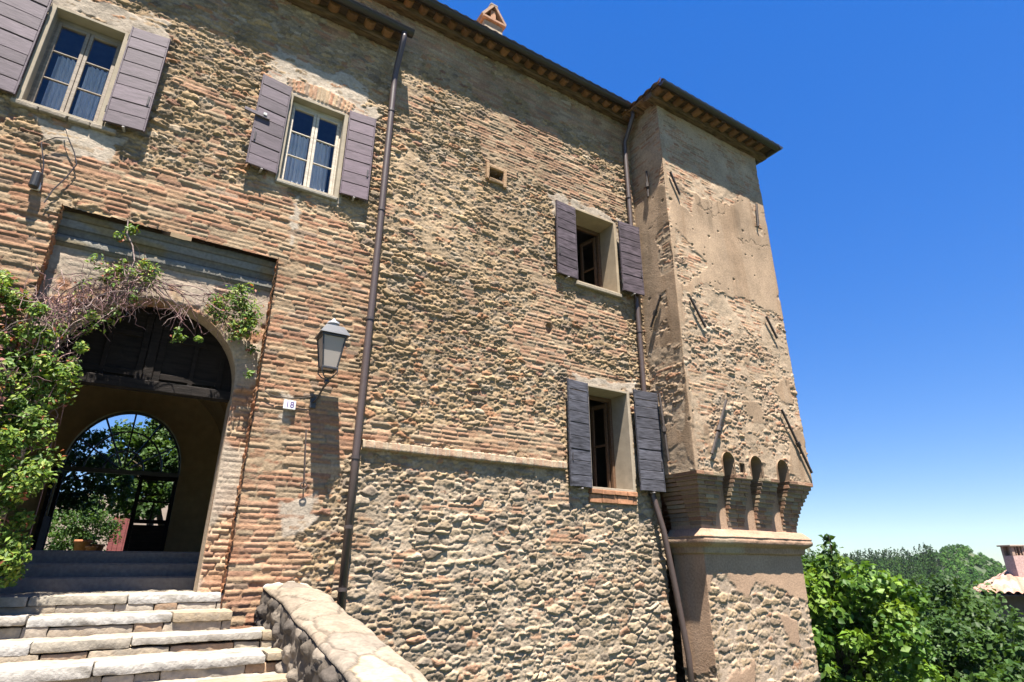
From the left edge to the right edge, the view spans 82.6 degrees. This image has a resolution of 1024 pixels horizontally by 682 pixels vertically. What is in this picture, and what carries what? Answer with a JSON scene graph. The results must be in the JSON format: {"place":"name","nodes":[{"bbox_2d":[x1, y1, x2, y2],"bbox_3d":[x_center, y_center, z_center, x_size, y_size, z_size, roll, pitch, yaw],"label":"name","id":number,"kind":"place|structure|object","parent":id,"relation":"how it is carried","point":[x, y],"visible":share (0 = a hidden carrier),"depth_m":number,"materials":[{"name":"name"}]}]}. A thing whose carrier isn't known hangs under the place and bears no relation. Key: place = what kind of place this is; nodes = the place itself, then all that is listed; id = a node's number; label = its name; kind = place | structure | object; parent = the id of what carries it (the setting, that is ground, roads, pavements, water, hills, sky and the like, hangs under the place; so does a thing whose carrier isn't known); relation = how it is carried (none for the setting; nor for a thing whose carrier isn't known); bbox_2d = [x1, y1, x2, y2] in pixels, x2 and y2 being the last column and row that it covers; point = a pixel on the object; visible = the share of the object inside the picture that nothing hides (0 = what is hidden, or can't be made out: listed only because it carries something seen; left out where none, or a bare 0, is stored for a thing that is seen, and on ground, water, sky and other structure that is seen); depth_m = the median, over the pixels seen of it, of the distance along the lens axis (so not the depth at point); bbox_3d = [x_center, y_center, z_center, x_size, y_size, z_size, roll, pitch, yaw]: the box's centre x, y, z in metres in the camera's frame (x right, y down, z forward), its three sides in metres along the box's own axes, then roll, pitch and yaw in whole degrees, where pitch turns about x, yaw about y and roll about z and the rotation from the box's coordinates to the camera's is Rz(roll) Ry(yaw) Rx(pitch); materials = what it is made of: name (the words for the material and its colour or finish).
{"place":"outdoors","nodes":[
{"label":"outdoors","id":0,"kind":"place"},
{"bbox_2d":[60,0,1023,565],"label":"sky","id":1,"kind":"structure","parent":0,"point":[893,195],"materials":[{"name":"blue"}]},
{"bbox_2d":[87,550,1000,657],"bbox_3d":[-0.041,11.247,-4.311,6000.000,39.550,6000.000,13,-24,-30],"label":"ground","id":2,"kind":"structure","parent":0,"point":[983,570],"depth_m":209.98,"materials":[{"name":"green plant"}]},
{"bbox_2d":[44,499,105,549],"bbox_3d":[-11.207,4.681,14.608,1.768,1.585,1.654,-5,-22,14],"label":"hedge bush","id":3,"kind":"object","parent":2,"relation":"on","point":[72,529],"visible":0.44,"depth_m":14.46,"materials":[{"name":"green plant"}]},
{"bbox_2d":[73,540,92,550],"bbox_3d":[-10.466,5.050,14.171,0.403,0.414,0.396,13,-24,-30],"label":"terracotta pot","id":4,"kind":"object","parent":2,"relation":"on","point":[80,545],"visible":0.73,"depth_m":14.07,"materials":[{"name":"orange ceramic"}]},
{"bbox_2d":[52,491,128,550],"bbox_3d":[-12.014,5.192,16.711,1.652,1.818,1.877,-10,-23,25],"label":"hedge bush","id":5,"kind":"object","parent":2,"relation":"on","point":[111,526],"visible":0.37,"depth_m":16.63,"materials":[{"name":"green plant"}]},
{"bbox_2d":[85,546,97,550],"bbox_3d":[-10.129,5.068,14.011,0.262,0.270,0.259,13,-24,-30],"label":"terracotta pot","id":6,"kind":"object","parent":2,"relation":"on","point":[91,548],"visible":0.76,"depth_m":13.95,"materials":[{"name":"brown ceramic"}]},
{"bbox_2d":[55,428,137,516],"bbox_3d":[-9.291,3.057,11.962,1.854,2.679,2.460,-10,-23,26],"label":"garden tree","id":7,"kind":"object","parent":2,"relation":"on","point":[68,498],"visible":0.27,"depth_m":12.23,"materials":[{"name":"green plant"}]},
{"bbox_2d":[90,544,105,550],"bbox_3d":[-10.309,5.212,14.466,0.315,0.324,0.310,13,-24,-30],"label":"terracotta pot","id":8,"kind":"object","parent":2,"relation":"on","point":[100,547],"visible":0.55,"depth_m":14.42,"materials":[{"name":"brown ceramic"}]},
{"bbox_2d":[44,495,167,550],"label":"garden wall","id":9,"kind":"structure","parent":2,"relation":"on","point":[164,512],"depth_m":17.88,"materials":[{"name":"paint"}]},
{"bbox_2d":[106,517,129,550],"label":"garden gate","id":10,"kind":"structure","parent":9,"relation":"attached to","point":[118,546],"depth_m":17.99,"materials":[{"name":"paint"}]},
{"bbox_2d":[90,417,177,525],"bbox_3d":[-9.264,3.556,14.654,2.663,3.668,1.916,13,-24,-30],"label":"garden tree","id":11,"kind":"object","parent":2,"relation":"on","point":[156,490],"visible":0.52,"depth_m":14.44,"materials":[{"name":"green plant"}]},
{"bbox_2d":[110,438,175,524],"bbox_3d":[-10.162,4.293,16.319,2.372,3.446,2.145,13,-24,-30],"label":"garden tree","id":12,"kind":"object","parent":2,"relation":"on","point":[173,445],"visible":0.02,"depth_m":16.35,"materials":[{"name":"green plant"}]},
{"bbox_2d":[0,590,288,681],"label":"stone steps","id":13,"kind":"structure","parent":2,"relation":"on","point":[167,636],"depth_m":5.54,"materials":[{"name":"stone"}]},
{"bbox_2d":[254,581,428,681],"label":"parapet wall","id":14,"kind":"structure","parent":2,"relation":"on","point":[318,635],"depth_m":5.11,"materials":[{"name":"beige stone"}]},
{"bbox_2d":[0,0,820,681],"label":"stone building","id":15,"kind":"structure","parent":2,"relation":"on","point":[552,424],"depth_m":9.44,"materials":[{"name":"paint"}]},
{"bbox_2d":[28,171,42,190],"bbox_3d":[-5.653,-1.896,6.924,0.100,0.200,0.154,13,-24,-30],"label":"spotlight","id":16,"kind":"object","parent":15,"relation":"attached to","point":[34,183],"visible":1,"depth_m":6.88,"materials":[{"name":"paint"}]},
{"bbox_2d":[40,128,76,202],"bbox_3d":[-5.570,-2.156,7.115,0.405,1.085,0.030,13,-24,-30],"label":"loose cable","id":17,"kind":"object","parent":15,"relation":"hanging from","point":[56,186],"visible":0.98,"depth_m":7.11,"materials":[{"name":"paint"}]},
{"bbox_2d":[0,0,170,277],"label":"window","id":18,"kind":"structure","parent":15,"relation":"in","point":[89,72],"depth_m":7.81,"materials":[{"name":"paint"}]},
{"bbox_2d":[31,412,179,551],"bbox_3d":[-7.254,2.536,10.765,1.948,2.621,0.619,13,-24,-30],"label":"garden door","id":19,"kind":"structure","parent":15,"relation":"in","point":[139,537],"depth_m":10.95,"materials":[{"name":"paint"}]},
{"bbox_2d":[0,219,266,587],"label":"climbing plant","id":20,"kind":"object","parent":15,"relation":"attached to","point":[31,367],"visible":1,"depth_m":6.21,"materials":[{"name":"green plant"}]},
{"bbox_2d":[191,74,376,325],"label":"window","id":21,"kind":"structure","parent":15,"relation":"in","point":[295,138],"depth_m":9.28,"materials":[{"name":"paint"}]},
{"bbox_2d":[283,400,295,409],"bbox_3d":[-2.945,0.847,7.726,0.156,0.120,0.028,13,-24,-30],"label":"house number plate","id":22,"kind":"object","parent":15,"relation":"attached to","point":[289,404],"visible":1,"depth_m":7.71,"materials":[{"name":"ceramic"}]},
{"bbox_2d":[265,391,313,398],"bbox_3d":[-2.961,0.732,7.765,0.636,0.084,0.023,12,-24,-29],"label":"lamp cable","id":23,"kind":"object","parent":15,"relation":"attached to","point":[287,397],"visible":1,"depth_m":7.74,"materials":[{"name":"paint"}]},
{"bbox_2d":[300,430,307,488],"bbox_3d":[-2.686,1.541,7.614,0.116,0.767,0.023,11,-23,-26],"label":"iron hook","id":24,"kind":"object","parent":15,"relation":"attached to","point":[304,461],"visible":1,"depth_m":7.59,"materials":[{"name":"grey metal"}]},
{"bbox_2d":[309,318,349,408],"bbox_3d":[-2.508,0.275,7.906,0.390,1.190,0.610,13,-24,-30],"label":"wall lantern","id":25,"kind":"object","parent":15,"relation":"attached to","point":[332,336],"depth_m":7.78,"materials":[{"name":"paint"}]},
{"bbox_2d":[555,199,644,298],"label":"window","id":26,"kind":"structure","parent":15,"relation":"in","point":[586,243],"depth_m":12.18,"materials":[{"name":"paint"}]},
{"bbox_2d":[567,378,665,516],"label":"window","id":27,"kind":"structure","parent":15,"relation":"in","point":[602,415],"depth_m":10.81,"materials":[{"name":"paint"}]},
{"bbox_2d":[801,548,869,679],"bbox_3d":[10.997,10.011,20.319,5.715,5.314,5.734,13,-24,-30],"label":"leafy tree","id":28,"kind":"object","parent":2,"relation":"on","point":[808,558],"depth_m":20.68,"materials":[{"name":"green plant"}]},
{"bbox_2d":[816,533,855,664],"bbox_3d":[7.130,6.263,12.859,1.005,3.835,1.244,13,-24,-30],"label":"sapling","id":29,"kind":"object","parent":2,"relation":"on","point":[827,539],"visible":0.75,"depth_m":13.07,"materials":[{"name":"green plant"}]},
{"bbox_2d":[802,554,951,681],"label":"leafy tree","id":30,"kind":"object","parent":2,"relation":"on","point":[886,636],"visible":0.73,"depth_m":12.45,"materials":[{"name":"green plant"}]},
{"bbox_2d":[805,543,1005,644],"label":"hillside wood","id":31,"kind":"object","parent":2,"relation":"on","point":[897,564],"visible":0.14,"depth_m":219.41,"materials":[{"name":"green plant"}]},
{"bbox_2d":[842,574,1023,679],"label":"leafy tree","id":32,"kind":"object","parent":2,"relation":"on","point":[955,599],"visible":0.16,"depth_m":17.80,"materials":[{"name":"green plant"}]},
{"bbox_2d":[876,612,1023,681],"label":"leafy tree","id":33,"kind":"object","parent":2,"relation":"on","point":[966,656],"visible":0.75,"depth_m":14.75,"materials":[{"name":"green plant"}]},
{"bbox_2d":[973,545,1023,642],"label":"tiled house","id":34,"kind":"structure","parent":2,"relation":"on","point":[1009,581],"depth_m":26.49,"materials":[{"name":"paint"}]}
]}

